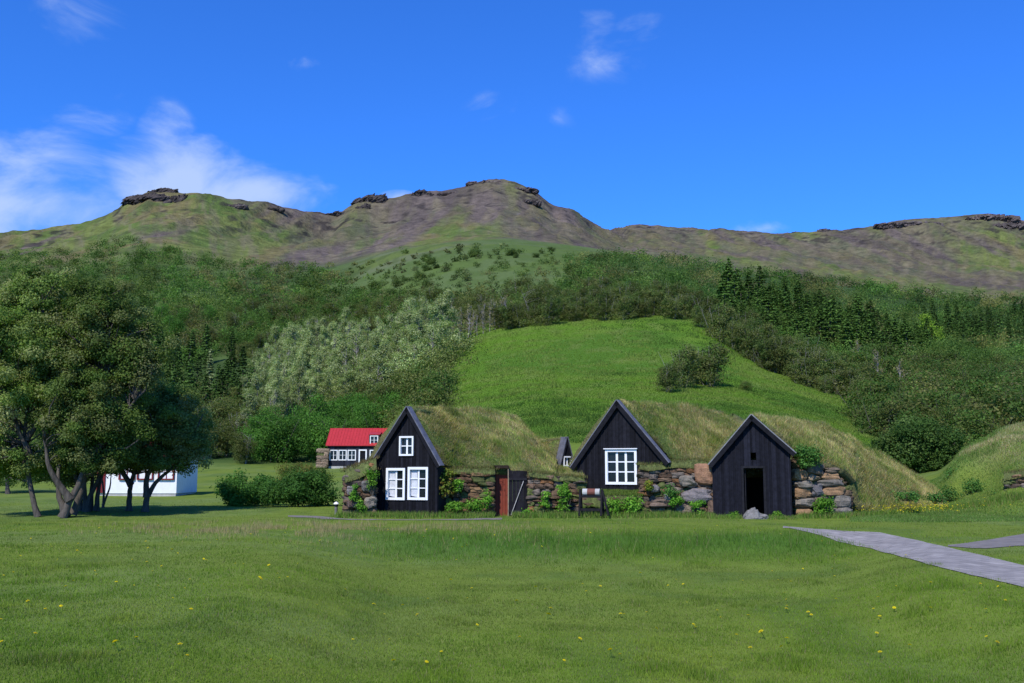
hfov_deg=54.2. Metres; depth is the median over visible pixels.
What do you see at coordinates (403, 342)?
poplar tree
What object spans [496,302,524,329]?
birch tree
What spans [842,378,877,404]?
willow bush
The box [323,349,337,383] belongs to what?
poplar tree
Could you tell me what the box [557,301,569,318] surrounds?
birch tree
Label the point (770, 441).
turf house
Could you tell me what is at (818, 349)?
birch tree
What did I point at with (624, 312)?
birch tree
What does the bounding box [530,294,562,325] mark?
birch tree
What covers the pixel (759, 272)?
spruce tree
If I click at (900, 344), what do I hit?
spruce tree
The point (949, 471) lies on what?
leafy plant
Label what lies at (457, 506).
leafy plant
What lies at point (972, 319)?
spruce tree
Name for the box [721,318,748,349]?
birch tree
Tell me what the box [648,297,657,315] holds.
birch tree
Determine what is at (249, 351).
willow tree
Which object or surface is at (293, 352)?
poplar tree
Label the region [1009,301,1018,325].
spruce tree
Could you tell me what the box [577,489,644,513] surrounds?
stone wall
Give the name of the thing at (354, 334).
poplar tree
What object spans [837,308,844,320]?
spruce tree
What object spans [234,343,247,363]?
willow tree
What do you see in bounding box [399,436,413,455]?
window
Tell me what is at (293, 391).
poplar tree
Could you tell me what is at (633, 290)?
birch tree
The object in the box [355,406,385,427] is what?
broadleaf tree
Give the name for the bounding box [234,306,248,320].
willow tree
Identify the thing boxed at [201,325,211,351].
spruce tree
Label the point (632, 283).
birch tree
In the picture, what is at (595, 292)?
birch tree
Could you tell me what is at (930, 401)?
willow bush
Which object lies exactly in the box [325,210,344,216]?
rock crag
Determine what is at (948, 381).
willow bush
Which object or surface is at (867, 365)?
birch tree
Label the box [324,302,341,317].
willow tree
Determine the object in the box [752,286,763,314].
spruce tree
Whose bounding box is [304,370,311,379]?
poplar tree
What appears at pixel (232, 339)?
spruce tree
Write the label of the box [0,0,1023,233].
sky
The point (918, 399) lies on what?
willow bush
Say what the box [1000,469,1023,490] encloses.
stone wall
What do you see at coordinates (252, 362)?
poplar tree
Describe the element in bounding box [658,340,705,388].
bush
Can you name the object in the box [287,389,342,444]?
broadleaf tree
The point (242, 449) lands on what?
willow tree
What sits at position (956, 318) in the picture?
spruce tree
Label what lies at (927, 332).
spruce tree
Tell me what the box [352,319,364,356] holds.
poplar tree
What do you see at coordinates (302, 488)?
green bush
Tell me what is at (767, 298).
spruce tree
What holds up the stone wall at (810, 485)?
on the ground at (952, 255)
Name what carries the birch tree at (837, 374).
on the ground at (952, 255)
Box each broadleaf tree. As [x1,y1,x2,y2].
[0,261,104,516]
[0,431,48,493]
[23,268,184,517]
[32,404,142,511]
[101,475,111,507]
[111,373,173,510]
[129,376,224,511]
[152,303,169,319]
[162,315,179,330]
[167,317,189,338]
[175,307,189,324]
[201,304,216,320]
[231,411,268,459]
[244,411,297,462]
[258,405,284,420]
[264,413,316,462]
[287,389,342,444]
[290,409,309,448]
[294,408,346,460]
[294,428,314,455]
[315,416,343,447]
[319,409,355,434]
[326,394,344,409]
[333,419,358,427]
[335,388,369,415]
[342,416,364,427]
[345,395,371,420]
[347,398,371,415]
[350,400,374,427]
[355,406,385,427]
[357,391,402,427]
[916,311,944,340]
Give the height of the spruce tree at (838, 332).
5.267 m
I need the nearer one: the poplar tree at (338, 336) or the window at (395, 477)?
the window at (395, 477)
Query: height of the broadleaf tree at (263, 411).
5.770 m
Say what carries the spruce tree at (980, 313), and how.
on the ground at (952, 255)
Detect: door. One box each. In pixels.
[96,473,105,492]
[360,451,364,460]
[496,474,507,515]
[744,469,747,510]
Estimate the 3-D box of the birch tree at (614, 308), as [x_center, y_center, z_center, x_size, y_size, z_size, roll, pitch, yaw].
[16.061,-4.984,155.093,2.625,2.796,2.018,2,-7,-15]
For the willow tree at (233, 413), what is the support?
on the ground at (952, 255)
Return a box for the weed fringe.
[335,489,1023,519]
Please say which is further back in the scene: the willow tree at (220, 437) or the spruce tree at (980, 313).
the spruce tree at (980, 313)
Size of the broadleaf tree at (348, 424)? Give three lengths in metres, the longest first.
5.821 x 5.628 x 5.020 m
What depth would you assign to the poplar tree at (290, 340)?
199.52 m
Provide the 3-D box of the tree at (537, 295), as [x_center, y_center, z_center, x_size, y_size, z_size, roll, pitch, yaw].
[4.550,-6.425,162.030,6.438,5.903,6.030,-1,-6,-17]
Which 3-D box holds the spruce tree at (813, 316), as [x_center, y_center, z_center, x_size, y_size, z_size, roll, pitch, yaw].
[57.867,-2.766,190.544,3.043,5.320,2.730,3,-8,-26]
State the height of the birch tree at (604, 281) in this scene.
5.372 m
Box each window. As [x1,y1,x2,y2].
[136,473,153,479]
[158,470,174,479]
[329,450,337,459]
[338,450,346,459]
[347,450,355,459]
[370,436,377,443]
[386,468,405,499]
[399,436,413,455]
[407,467,427,499]
[563,456,571,465]
[605,449,636,484]
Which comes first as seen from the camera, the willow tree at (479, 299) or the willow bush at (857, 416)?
the willow bush at (857, 416)
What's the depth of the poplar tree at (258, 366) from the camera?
179.41 m
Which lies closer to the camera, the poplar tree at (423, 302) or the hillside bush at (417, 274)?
the poplar tree at (423, 302)
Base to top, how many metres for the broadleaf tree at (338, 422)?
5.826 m
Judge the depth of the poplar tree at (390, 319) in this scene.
181.53 m
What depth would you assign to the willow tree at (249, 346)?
240.14 m
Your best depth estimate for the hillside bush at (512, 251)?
304.71 m
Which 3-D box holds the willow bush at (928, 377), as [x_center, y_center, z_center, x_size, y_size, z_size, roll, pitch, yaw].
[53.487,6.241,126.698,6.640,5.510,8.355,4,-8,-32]
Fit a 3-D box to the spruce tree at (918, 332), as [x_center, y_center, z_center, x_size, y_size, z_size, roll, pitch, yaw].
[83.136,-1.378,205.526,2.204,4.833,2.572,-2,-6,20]
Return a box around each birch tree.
[490,303,505,328]
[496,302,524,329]
[505,300,532,327]
[516,282,533,295]
[520,298,528,315]
[522,299,544,324]
[523,289,542,315]
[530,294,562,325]
[537,279,553,292]
[552,303,566,319]
[555,290,573,302]
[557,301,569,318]
[563,302,583,321]
[564,292,583,310]
[569,295,596,319]
[578,286,589,299]
[585,287,610,311]
[585,301,599,318]
[586,281,605,294]
[591,275,616,288]
[593,292,615,319]
[600,287,619,311]
[607,285,627,308]
[609,302,619,314]
[611,282,633,307]
[611,293,636,319]
[622,296,647,317]
[627,285,640,298]
[628,278,641,296]
[631,290,647,301]
[636,297,652,317]
[642,287,658,308]
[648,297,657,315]
[649,282,675,305]
[651,289,675,315]
[653,361,685,392]
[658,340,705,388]
[661,296,688,319]
[665,281,687,296]
[676,346,712,383]
[677,293,696,318]
[682,289,701,316]
[685,336,734,387]
[686,287,694,296]
[690,304,709,327]
[692,291,722,314]
[700,299,739,343]
[704,312,720,329]
[705,306,723,321]
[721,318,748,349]
[727,312,743,329]
[728,320,759,355]
[736,325,765,361]
[740,316,762,329]
[746,339,764,362]
[750,335,794,373]
[754,345,776,370]
[757,322,777,339]
[767,332,797,369]
[768,330,778,338]
[776,344,805,376]
[781,356,817,384]
[788,338,807,355]
[791,354,822,388]
[792,339,818,374]
[793,331,818,348]
[796,347,811,358]
[796,347,839,388]
[808,344,827,353]
[815,374,834,393]
[820,366,848,394]
[824,356,851,379]
[838,350,867,362]
[839,366,868,395]
[844,372,871,393]
[858,361,875,372]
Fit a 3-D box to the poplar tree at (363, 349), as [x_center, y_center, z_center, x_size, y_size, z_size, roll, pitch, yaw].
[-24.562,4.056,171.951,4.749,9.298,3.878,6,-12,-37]
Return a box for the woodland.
[0,232,1023,452]
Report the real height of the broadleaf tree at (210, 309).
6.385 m
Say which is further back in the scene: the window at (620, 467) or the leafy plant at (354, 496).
the window at (620, 467)
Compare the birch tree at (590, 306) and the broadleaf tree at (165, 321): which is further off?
the broadleaf tree at (165, 321)
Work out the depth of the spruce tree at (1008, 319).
251.27 m
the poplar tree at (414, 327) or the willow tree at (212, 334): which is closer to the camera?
the poplar tree at (414, 327)
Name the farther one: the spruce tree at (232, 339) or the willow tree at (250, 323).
the willow tree at (250, 323)
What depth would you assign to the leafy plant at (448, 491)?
33.72 m
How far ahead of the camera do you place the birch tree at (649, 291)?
163.84 m
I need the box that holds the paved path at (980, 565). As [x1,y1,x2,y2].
[783,526,1023,586]
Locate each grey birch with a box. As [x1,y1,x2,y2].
[454,307,465,334]
[460,303,478,334]
[464,309,473,337]
[471,309,476,330]
[471,312,481,333]
[479,303,487,328]
[479,307,487,333]
[485,301,493,330]
[490,299,497,328]
[497,294,507,313]
[851,340,859,352]
[871,346,884,375]
[895,359,910,380]
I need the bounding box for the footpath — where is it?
[288,515,501,519]
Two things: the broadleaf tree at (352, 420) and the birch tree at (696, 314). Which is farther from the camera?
the birch tree at (696, 314)
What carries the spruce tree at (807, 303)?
on the ground at (952, 255)
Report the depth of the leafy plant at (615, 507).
33.44 m
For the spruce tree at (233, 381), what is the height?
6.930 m
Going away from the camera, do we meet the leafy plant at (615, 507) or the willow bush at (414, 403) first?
the leafy plant at (615, 507)
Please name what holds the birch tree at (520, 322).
on the ground at (952, 255)
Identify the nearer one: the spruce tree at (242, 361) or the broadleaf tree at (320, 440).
the broadleaf tree at (320, 440)
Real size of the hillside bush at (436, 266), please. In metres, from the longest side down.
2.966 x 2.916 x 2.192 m
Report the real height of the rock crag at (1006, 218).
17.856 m
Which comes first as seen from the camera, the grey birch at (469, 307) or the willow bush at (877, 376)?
the willow bush at (877, 376)
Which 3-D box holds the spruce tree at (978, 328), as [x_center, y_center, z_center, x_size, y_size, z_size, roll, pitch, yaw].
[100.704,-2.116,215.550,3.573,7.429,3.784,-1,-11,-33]
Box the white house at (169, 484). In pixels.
[96,458,197,495]
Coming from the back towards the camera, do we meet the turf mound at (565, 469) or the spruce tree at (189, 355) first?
the spruce tree at (189, 355)
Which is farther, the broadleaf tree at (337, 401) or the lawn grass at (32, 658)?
the broadleaf tree at (337, 401)
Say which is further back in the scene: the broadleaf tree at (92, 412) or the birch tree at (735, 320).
the birch tree at (735, 320)
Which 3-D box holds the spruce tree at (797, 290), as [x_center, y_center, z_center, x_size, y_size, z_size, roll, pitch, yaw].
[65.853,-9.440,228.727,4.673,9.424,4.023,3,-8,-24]
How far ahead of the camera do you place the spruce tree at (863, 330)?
177.55 m
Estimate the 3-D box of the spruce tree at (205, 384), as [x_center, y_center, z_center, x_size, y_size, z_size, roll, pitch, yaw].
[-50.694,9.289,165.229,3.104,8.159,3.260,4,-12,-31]
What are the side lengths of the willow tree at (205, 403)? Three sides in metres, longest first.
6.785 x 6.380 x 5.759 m
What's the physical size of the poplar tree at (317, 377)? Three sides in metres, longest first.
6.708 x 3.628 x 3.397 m
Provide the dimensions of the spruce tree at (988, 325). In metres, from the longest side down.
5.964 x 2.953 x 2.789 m
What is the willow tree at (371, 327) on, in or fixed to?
on the ground at (952, 255)
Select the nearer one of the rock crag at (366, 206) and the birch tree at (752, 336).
the birch tree at (752, 336)
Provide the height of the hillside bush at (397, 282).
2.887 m
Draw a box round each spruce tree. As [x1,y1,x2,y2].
[155,336,166,382]
[163,333,183,384]
[169,370,179,389]
[170,360,183,387]
[179,330,196,369]
[184,363,200,409]
[193,354,202,387]
[199,324,214,363]
[200,348,212,379]
[200,374,213,403]
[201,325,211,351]
[203,349,215,388]
[209,364,221,399]
[214,369,230,406]
[221,363,232,394]
[222,331,237,366]
[225,349,237,383]
[228,369,238,398]
[234,383,243,404]
[235,346,249,387]
[243,367,256,407]
[715,273,737,314]
[721,258,733,287]
[730,268,744,297]
[730,274,740,301]
[736,285,747,303]
[738,303,745,319]
[739,290,749,309]
[743,272,755,301]
[745,299,752,310]
[752,266,766,292]
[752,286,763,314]
[758,283,764,296]
[761,286,778,324]
[765,306,779,329]
[770,297,779,318]
[777,308,782,330]
[778,275,790,296]
[778,290,788,313]
[778,320,787,334]
[780,297,791,323]
[784,312,792,332]
[785,292,791,306]
[785,307,794,323]
[789,309,802,336]
[793,280,804,303]
[794,296,807,318]
[797,308,812,332]
[801,317,813,345]
[802,293,814,313]
[810,313,819,335]
[811,293,819,313]
[813,308,827,343]
[815,306,825,320]
[816,289,824,306]
[818,321,834,345]
[819,296,827,308]
[819,300,840,344]
[827,295,837,314]
[831,312,841,335]
[833,327,841,345]
[836,319,851,351]
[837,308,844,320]
[843,321,857,347]
[850,296,863,329]
[850,305,855,315]
[851,319,865,351]
[858,310,867,329]
[859,326,868,349]
[863,314,876,340]
[864,331,873,349]
[866,299,877,320]
[875,309,882,325]
[877,331,885,349]
[882,321,890,336]
[883,333,892,347]
[884,319,897,346]
[890,325,902,347]
[892,316,898,328]
[896,341,907,358]
[898,318,920,357]
[913,323,919,337]
[917,335,924,349]
[921,329,930,346]
[923,318,931,347]
[928,298,938,324]
[933,312,942,332]
[942,303,956,333]
[952,303,960,316]
[953,311,959,328]
[958,316,967,339]
[965,312,971,329]
[968,314,978,339]
[973,315,985,345]
[978,308,984,332]
[985,318,992,341]
[988,309,995,330]
[990,326,1000,346]
[995,314,1004,340]
[1004,312,1010,328]
[1004,321,1014,346]
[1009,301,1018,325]
[1019,300,1023,317]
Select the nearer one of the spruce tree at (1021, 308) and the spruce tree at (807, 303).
the spruce tree at (807, 303)
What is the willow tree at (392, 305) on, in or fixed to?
on the ground at (952, 255)
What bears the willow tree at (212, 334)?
on the ground at (952, 255)
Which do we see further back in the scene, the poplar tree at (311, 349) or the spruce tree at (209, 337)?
the spruce tree at (209, 337)
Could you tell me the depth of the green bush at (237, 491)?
41.03 m
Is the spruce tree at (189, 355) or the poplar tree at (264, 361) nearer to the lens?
the poplar tree at (264, 361)
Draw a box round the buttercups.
[852,497,1010,511]
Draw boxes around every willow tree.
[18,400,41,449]
[192,394,240,426]
[192,398,221,419]
[199,324,220,344]
[202,421,231,458]
[211,396,233,417]
[211,417,244,456]
[222,406,239,428]
[222,406,262,437]
[223,386,244,403]
[223,428,257,463]
[224,309,240,329]
[224,395,248,419]
[226,398,264,421]
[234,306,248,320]
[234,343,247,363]
[235,319,258,332]
[240,296,254,309]
[243,341,257,357]
[244,347,263,366]
[247,299,263,312]
[252,332,265,347]
[259,328,280,350]
[265,302,276,319]
[278,302,294,319]
[289,313,304,328]
[293,294,307,306]
[297,307,307,320]
[321,313,333,321]
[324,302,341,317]
[329,315,340,329]
[348,310,360,321]
[356,304,368,318]
[361,314,376,330]
[368,297,384,314]
[370,309,385,327]
[385,303,395,312]
[405,287,418,296]
[416,294,429,306]
[420,282,442,301]
[446,293,462,307]
[455,304,479,328]
[456,294,479,323]
[468,291,485,307]
[472,302,493,323]
[479,296,507,316]
[498,287,521,298]
[506,271,536,294]
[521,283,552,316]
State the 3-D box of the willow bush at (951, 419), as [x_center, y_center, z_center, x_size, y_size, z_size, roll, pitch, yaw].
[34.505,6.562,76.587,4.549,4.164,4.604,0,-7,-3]
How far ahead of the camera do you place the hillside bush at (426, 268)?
298.78 m
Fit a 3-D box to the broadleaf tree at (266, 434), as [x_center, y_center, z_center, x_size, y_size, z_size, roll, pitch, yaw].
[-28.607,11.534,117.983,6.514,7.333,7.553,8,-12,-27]
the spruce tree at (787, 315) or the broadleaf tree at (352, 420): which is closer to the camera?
the broadleaf tree at (352, 420)
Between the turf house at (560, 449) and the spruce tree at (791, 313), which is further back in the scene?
the spruce tree at (791, 313)
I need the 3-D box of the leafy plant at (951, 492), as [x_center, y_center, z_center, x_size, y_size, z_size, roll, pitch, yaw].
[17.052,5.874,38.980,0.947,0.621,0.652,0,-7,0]
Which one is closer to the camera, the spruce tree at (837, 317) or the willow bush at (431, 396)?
the willow bush at (431, 396)
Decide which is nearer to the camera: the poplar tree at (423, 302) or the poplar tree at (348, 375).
the poplar tree at (348, 375)
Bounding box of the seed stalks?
[59,516,635,557]
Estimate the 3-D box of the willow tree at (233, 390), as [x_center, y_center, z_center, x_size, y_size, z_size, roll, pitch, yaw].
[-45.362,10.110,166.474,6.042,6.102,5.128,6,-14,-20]
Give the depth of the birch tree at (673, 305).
148.21 m
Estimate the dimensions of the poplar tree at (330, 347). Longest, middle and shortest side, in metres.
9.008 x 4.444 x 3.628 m
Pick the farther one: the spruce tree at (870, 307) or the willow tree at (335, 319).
the willow tree at (335, 319)
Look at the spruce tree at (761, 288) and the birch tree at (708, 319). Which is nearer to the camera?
the birch tree at (708, 319)
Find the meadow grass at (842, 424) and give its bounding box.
[448,309,951,461]
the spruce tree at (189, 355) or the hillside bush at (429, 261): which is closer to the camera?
the spruce tree at (189, 355)
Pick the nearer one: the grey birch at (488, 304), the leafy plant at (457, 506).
the leafy plant at (457, 506)
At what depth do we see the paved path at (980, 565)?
19.56 m
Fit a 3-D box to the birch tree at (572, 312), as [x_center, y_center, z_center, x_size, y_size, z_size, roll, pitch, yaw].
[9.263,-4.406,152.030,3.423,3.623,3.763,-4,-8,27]
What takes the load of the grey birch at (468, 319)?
on the ground at (952, 255)
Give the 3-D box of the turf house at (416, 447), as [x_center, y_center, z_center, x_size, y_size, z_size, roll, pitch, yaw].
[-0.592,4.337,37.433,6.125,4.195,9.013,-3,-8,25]
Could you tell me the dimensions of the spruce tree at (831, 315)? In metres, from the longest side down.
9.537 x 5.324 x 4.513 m
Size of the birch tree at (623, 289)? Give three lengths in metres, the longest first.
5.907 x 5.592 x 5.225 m
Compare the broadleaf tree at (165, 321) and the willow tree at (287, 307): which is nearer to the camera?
the broadleaf tree at (165, 321)
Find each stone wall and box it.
[315,448,329,467]
[339,454,380,513]
[439,464,497,515]
[522,467,587,513]
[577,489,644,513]
[634,456,712,513]
[791,458,853,515]
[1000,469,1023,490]
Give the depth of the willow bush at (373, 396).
141.75 m
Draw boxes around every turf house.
[368,403,557,515]
[538,436,572,466]
[568,399,762,489]
[708,411,859,516]
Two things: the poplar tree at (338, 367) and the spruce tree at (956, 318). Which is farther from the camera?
the spruce tree at (956, 318)
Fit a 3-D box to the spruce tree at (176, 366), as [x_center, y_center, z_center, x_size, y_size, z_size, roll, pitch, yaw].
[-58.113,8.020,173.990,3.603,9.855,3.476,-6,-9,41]
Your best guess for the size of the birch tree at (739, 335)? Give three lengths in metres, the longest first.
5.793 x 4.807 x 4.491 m
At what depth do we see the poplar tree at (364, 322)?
208.30 m
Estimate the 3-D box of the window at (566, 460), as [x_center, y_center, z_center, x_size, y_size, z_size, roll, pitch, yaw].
[2.113,4.587,38.301,0.393,0.385,0.165,4,-8,-28]
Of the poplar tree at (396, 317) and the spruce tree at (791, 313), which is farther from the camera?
the poplar tree at (396, 317)
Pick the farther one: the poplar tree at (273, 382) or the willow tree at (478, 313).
the willow tree at (478, 313)
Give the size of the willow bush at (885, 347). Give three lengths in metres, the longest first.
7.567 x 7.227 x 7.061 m
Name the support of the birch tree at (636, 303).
on the ground at (952, 255)
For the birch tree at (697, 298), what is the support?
on the ground at (952, 255)
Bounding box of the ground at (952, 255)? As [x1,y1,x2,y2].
[0,179,1023,682]
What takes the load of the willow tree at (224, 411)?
on the ground at (952, 255)
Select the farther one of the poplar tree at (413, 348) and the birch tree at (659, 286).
the birch tree at (659, 286)
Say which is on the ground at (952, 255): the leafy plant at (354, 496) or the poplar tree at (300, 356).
the poplar tree at (300, 356)
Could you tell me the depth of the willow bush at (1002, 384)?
118.73 m
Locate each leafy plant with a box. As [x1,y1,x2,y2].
[348,483,360,502]
[354,498,367,513]
[363,466,379,496]
[439,468,456,497]
[444,501,467,513]
[451,479,464,494]
[463,497,485,512]
[481,489,493,509]
[538,490,551,508]
[554,482,572,512]
[604,496,626,515]
[620,494,645,515]
[643,480,653,492]
[661,482,680,497]
[668,496,684,506]
[688,500,705,514]
[726,510,738,517]
[771,510,782,515]
[793,441,826,468]
[811,494,836,514]
[890,488,920,502]
[923,490,947,503]
[937,485,962,499]
[943,467,956,477]
[959,477,985,492]
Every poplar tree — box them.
[235,388,258,431]
[240,375,252,402]
[242,352,261,388]
[245,373,267,414]
[249,357,267,392]
[249,370,268,401]
[258,387,269,405]
[260,342,274,373]
[260,378,287,415]
[261,359,268,381]
[265,368,285,412]
[266,323,283,365]
[266,351,281,389]
[267,350,285,380]
[268,359,284,377]
[268,383,288,417]
[272,330,287,357]
[279,355,292,406]
[280,324,298,368]
[280,382,298,414]
[281,321,303,364]
[281,346,295,377]
[282,347,296,367]
[283,381,298,411]
[285,348,308,403]
[288,360,314,415]
[295,320,305,345]
[295,341,310,369]
[296,323,310,349]
[300,318,314,338]
[300,329,323,373]
[303,377,319,410]
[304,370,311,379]
[308,353,324,394]
[310,373,321,407]
[311,316,320,344]
[312,316,332,356]
[317,367,336,401]
[318,334,329,369]
[319,326,331,363]
[322,332,339,367]
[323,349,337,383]
[325,322,334,341]
[329,329,342,373]
[329,338,358,386]
[330,320,344,347]
[330,364,344,396]
[331,305,349,340]
[334,363,354,398]
[338,317,347,356]
[340,327,365,377]
[340,339,354,369]
[342,316,360,343]
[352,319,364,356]
[353,351,370,384]
[357,339,370,385]
[360,317,370,344]
[361,339,393,396]
[362,350,377,384]
[366,329,385,374]
[369,316,385,339]
[370,320,392,358]
[381,352,391,370]
[384,312,394,343]
[387,333,411,372]
[388,329,402,367]
[390,312,407,351]
[390,323,405,361]
[393,298,415,328]
[394,307,406,325]
[397,304,416,347]
[399,333,413,353]
[403,339,422,378]
[406,291,418,323]
[406,310,427,343]
[415,304,427,338]
[415,323,447,364]
[419,292,430,336]
[422,285,460,358]
[427,299,460,356]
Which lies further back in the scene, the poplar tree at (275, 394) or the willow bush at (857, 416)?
the poplar tree at (275, 394)
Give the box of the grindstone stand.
[578,488,608,515]
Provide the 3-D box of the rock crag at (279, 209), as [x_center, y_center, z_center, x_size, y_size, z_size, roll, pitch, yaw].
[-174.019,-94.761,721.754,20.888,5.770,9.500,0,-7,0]
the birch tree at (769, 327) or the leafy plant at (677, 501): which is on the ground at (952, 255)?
the birch tree at (769, 327)
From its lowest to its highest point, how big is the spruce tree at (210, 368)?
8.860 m
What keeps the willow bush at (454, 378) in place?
on the ground at (952, 255)
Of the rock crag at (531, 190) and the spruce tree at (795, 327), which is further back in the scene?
the rock crag at (531, 190)
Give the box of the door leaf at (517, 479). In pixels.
[509,471,526,515]
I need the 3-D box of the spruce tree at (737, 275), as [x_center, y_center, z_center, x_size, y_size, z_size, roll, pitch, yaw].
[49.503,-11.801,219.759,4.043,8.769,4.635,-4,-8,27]
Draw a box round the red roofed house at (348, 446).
[326,428,387,468]
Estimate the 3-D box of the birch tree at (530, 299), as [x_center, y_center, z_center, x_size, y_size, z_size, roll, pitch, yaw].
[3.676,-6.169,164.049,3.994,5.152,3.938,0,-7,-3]
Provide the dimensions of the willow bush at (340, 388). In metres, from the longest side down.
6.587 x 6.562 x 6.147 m
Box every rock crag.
[121,192,171,205]
[147,188,178,192]
[169,193,187,202]
[226,203,248,209]
[268,206,284,212]
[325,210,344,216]
[351,193,388,204]
[355,203,370,208]
[411,189,433,196]
[437,192,455,195]
[466,180,509,186]
[514,187,538,194]
[522,199,541,207]
[817,228,839,231]
[873,221,943,229]
[965,214,1020,223]
[993,222,1023,229]
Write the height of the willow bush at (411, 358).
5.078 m
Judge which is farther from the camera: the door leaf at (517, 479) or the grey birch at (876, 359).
the grey birch at (876, 359)
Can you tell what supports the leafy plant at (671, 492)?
attached to the stone wall at (690, 479)
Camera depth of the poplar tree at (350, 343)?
186.08 m
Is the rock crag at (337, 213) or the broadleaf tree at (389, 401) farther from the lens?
the rock crag at (337, 213)
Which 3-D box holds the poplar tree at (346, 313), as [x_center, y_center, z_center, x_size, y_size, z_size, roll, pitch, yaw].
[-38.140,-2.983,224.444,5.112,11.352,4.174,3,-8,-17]
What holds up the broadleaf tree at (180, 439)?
on the ground at (952, 255)
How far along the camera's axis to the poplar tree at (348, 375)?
158.95 m
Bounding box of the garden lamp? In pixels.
[334,502,338,514]
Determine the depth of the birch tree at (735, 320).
139.48 m
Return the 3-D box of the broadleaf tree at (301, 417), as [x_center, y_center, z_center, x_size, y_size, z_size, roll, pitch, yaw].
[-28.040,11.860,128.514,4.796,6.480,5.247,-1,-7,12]
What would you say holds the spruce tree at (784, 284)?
on the ground at (952, 255)
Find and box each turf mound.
[532,464,583,476]
[847,434,948,512]
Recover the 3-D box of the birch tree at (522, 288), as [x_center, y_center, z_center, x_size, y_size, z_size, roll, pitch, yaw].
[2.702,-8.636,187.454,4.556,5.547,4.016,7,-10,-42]
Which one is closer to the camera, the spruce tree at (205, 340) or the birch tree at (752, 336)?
the birch tree at (752, 336)
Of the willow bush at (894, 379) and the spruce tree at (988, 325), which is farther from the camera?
the spruce tree at (988, 325)
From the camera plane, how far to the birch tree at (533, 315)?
151.52 m
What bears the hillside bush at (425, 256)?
on the ground at (952, 255)
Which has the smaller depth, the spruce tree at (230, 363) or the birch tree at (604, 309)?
the birch tree at (604, 309)
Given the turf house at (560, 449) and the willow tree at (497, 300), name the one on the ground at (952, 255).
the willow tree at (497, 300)
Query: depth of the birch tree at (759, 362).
124.71 m
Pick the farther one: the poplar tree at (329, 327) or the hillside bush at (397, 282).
the hillside bush at (397, 282)
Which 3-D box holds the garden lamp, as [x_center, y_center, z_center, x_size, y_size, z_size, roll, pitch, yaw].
[-6.157,5.844,35.011,0.181,0.460,0.190,0,-7,0]
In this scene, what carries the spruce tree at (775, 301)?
on the ground at (952, 255)
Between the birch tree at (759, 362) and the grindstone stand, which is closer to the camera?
the grindstone stand
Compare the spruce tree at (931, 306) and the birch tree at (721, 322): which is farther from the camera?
the spruce tree at (931, 306)
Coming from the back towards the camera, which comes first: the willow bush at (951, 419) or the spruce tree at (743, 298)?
the spruce tree at (743, 298)
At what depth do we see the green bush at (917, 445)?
54.65 m
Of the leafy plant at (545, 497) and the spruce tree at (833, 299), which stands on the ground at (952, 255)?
the spruce tree at (833, 299)
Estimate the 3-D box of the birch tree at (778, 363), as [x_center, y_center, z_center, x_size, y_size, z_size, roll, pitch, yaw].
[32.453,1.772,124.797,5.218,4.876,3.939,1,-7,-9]
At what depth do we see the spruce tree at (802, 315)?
178.42 m
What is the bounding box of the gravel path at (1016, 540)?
[948,534,1023,547]
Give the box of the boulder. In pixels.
[743,507,768,518]
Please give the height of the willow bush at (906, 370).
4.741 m
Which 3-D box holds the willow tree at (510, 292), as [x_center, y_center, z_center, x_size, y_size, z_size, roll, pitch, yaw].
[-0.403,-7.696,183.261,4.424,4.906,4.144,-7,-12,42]
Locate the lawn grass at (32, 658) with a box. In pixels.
[0,436,1023,682]
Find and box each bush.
[209,468,283,506]
[252,466,342,506]
[271,461,335,481]
[335,377,361,399]
[362,413,388,427]
[364,391,381,402]
[366,279,387,289]
[369,381,387,396]
[370,395,384,409]
[371,368,396,382]
[371,384,386,399]
[374,373,404,399]
[376,398,402,427]
[385,288,397,295]
[390,378,414,399]
[392,280,406,287]
[397,363,438,398]
[397,382,425,412]
[397,399,418,410]
[400,346,424,374]
[404,379,463,406]
[409,365,461,394]
[412,360,438,370]
[413,270,422,277]
[415,376,449,405]
[421,264,431,270]
[421,278,433,287]
[422,252,433,261]
[426,257,437,264]
[427,362,465,388]
[432,264,439,268]
[467,247,480,257]
[501,248,518,255]
[562,261,583,273]
[736,380,752,389]
[825,349,861,374]
[835,379,903,419]
[836,363,875,392]
[841,398,893,428]
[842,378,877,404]
[846,349,898,376]
[852,360,899,387]
[853,392,931,436]
[857,390,926,419]
[864,379,917,404]
[866,408,970,472]
[869,342,897,363]
[878,355,905,380]
[882,347,919,365]
[886,364,915,376]
[886,375,925,387]
[903,372,962,386]
[906,378,930,392]
[906,386,960,426]
[906,392,932,410]
[913,363,937,376]
[922,391,984,432]
[930,378,970,397]
[931,401,975,436]
[932,376,959,388]
[937,363,955,374]
[939,349,969,363]
[940,363,988,384]
[942,356,972,370]
[952,408,1012,446]
[959,385,1022,420]
[960,370,999,387]
[961,377,1005,408]
[968,413,1003,435]
[981,351,1007,364]
[989,376,1023,426]
[992,376,1013,389]
[998,360,1017,371]
[1000,378,1023,386]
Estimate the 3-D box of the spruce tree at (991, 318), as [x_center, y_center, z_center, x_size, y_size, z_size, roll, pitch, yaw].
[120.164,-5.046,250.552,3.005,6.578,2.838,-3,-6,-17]
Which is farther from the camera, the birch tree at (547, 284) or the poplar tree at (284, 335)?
the poplar tree at (284, 335)
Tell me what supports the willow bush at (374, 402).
on the ground at (952, 255)
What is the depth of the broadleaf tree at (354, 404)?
136.80 m
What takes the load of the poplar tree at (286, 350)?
on the ground at (952, 255)
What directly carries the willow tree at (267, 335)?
on the ground at (952, 255)
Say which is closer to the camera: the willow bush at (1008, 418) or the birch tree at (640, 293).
the willow bush at (1008, 418)
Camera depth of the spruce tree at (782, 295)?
206.03 m
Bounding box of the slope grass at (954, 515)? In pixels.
[849,421,1023,521]
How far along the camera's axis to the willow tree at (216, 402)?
159.14 m

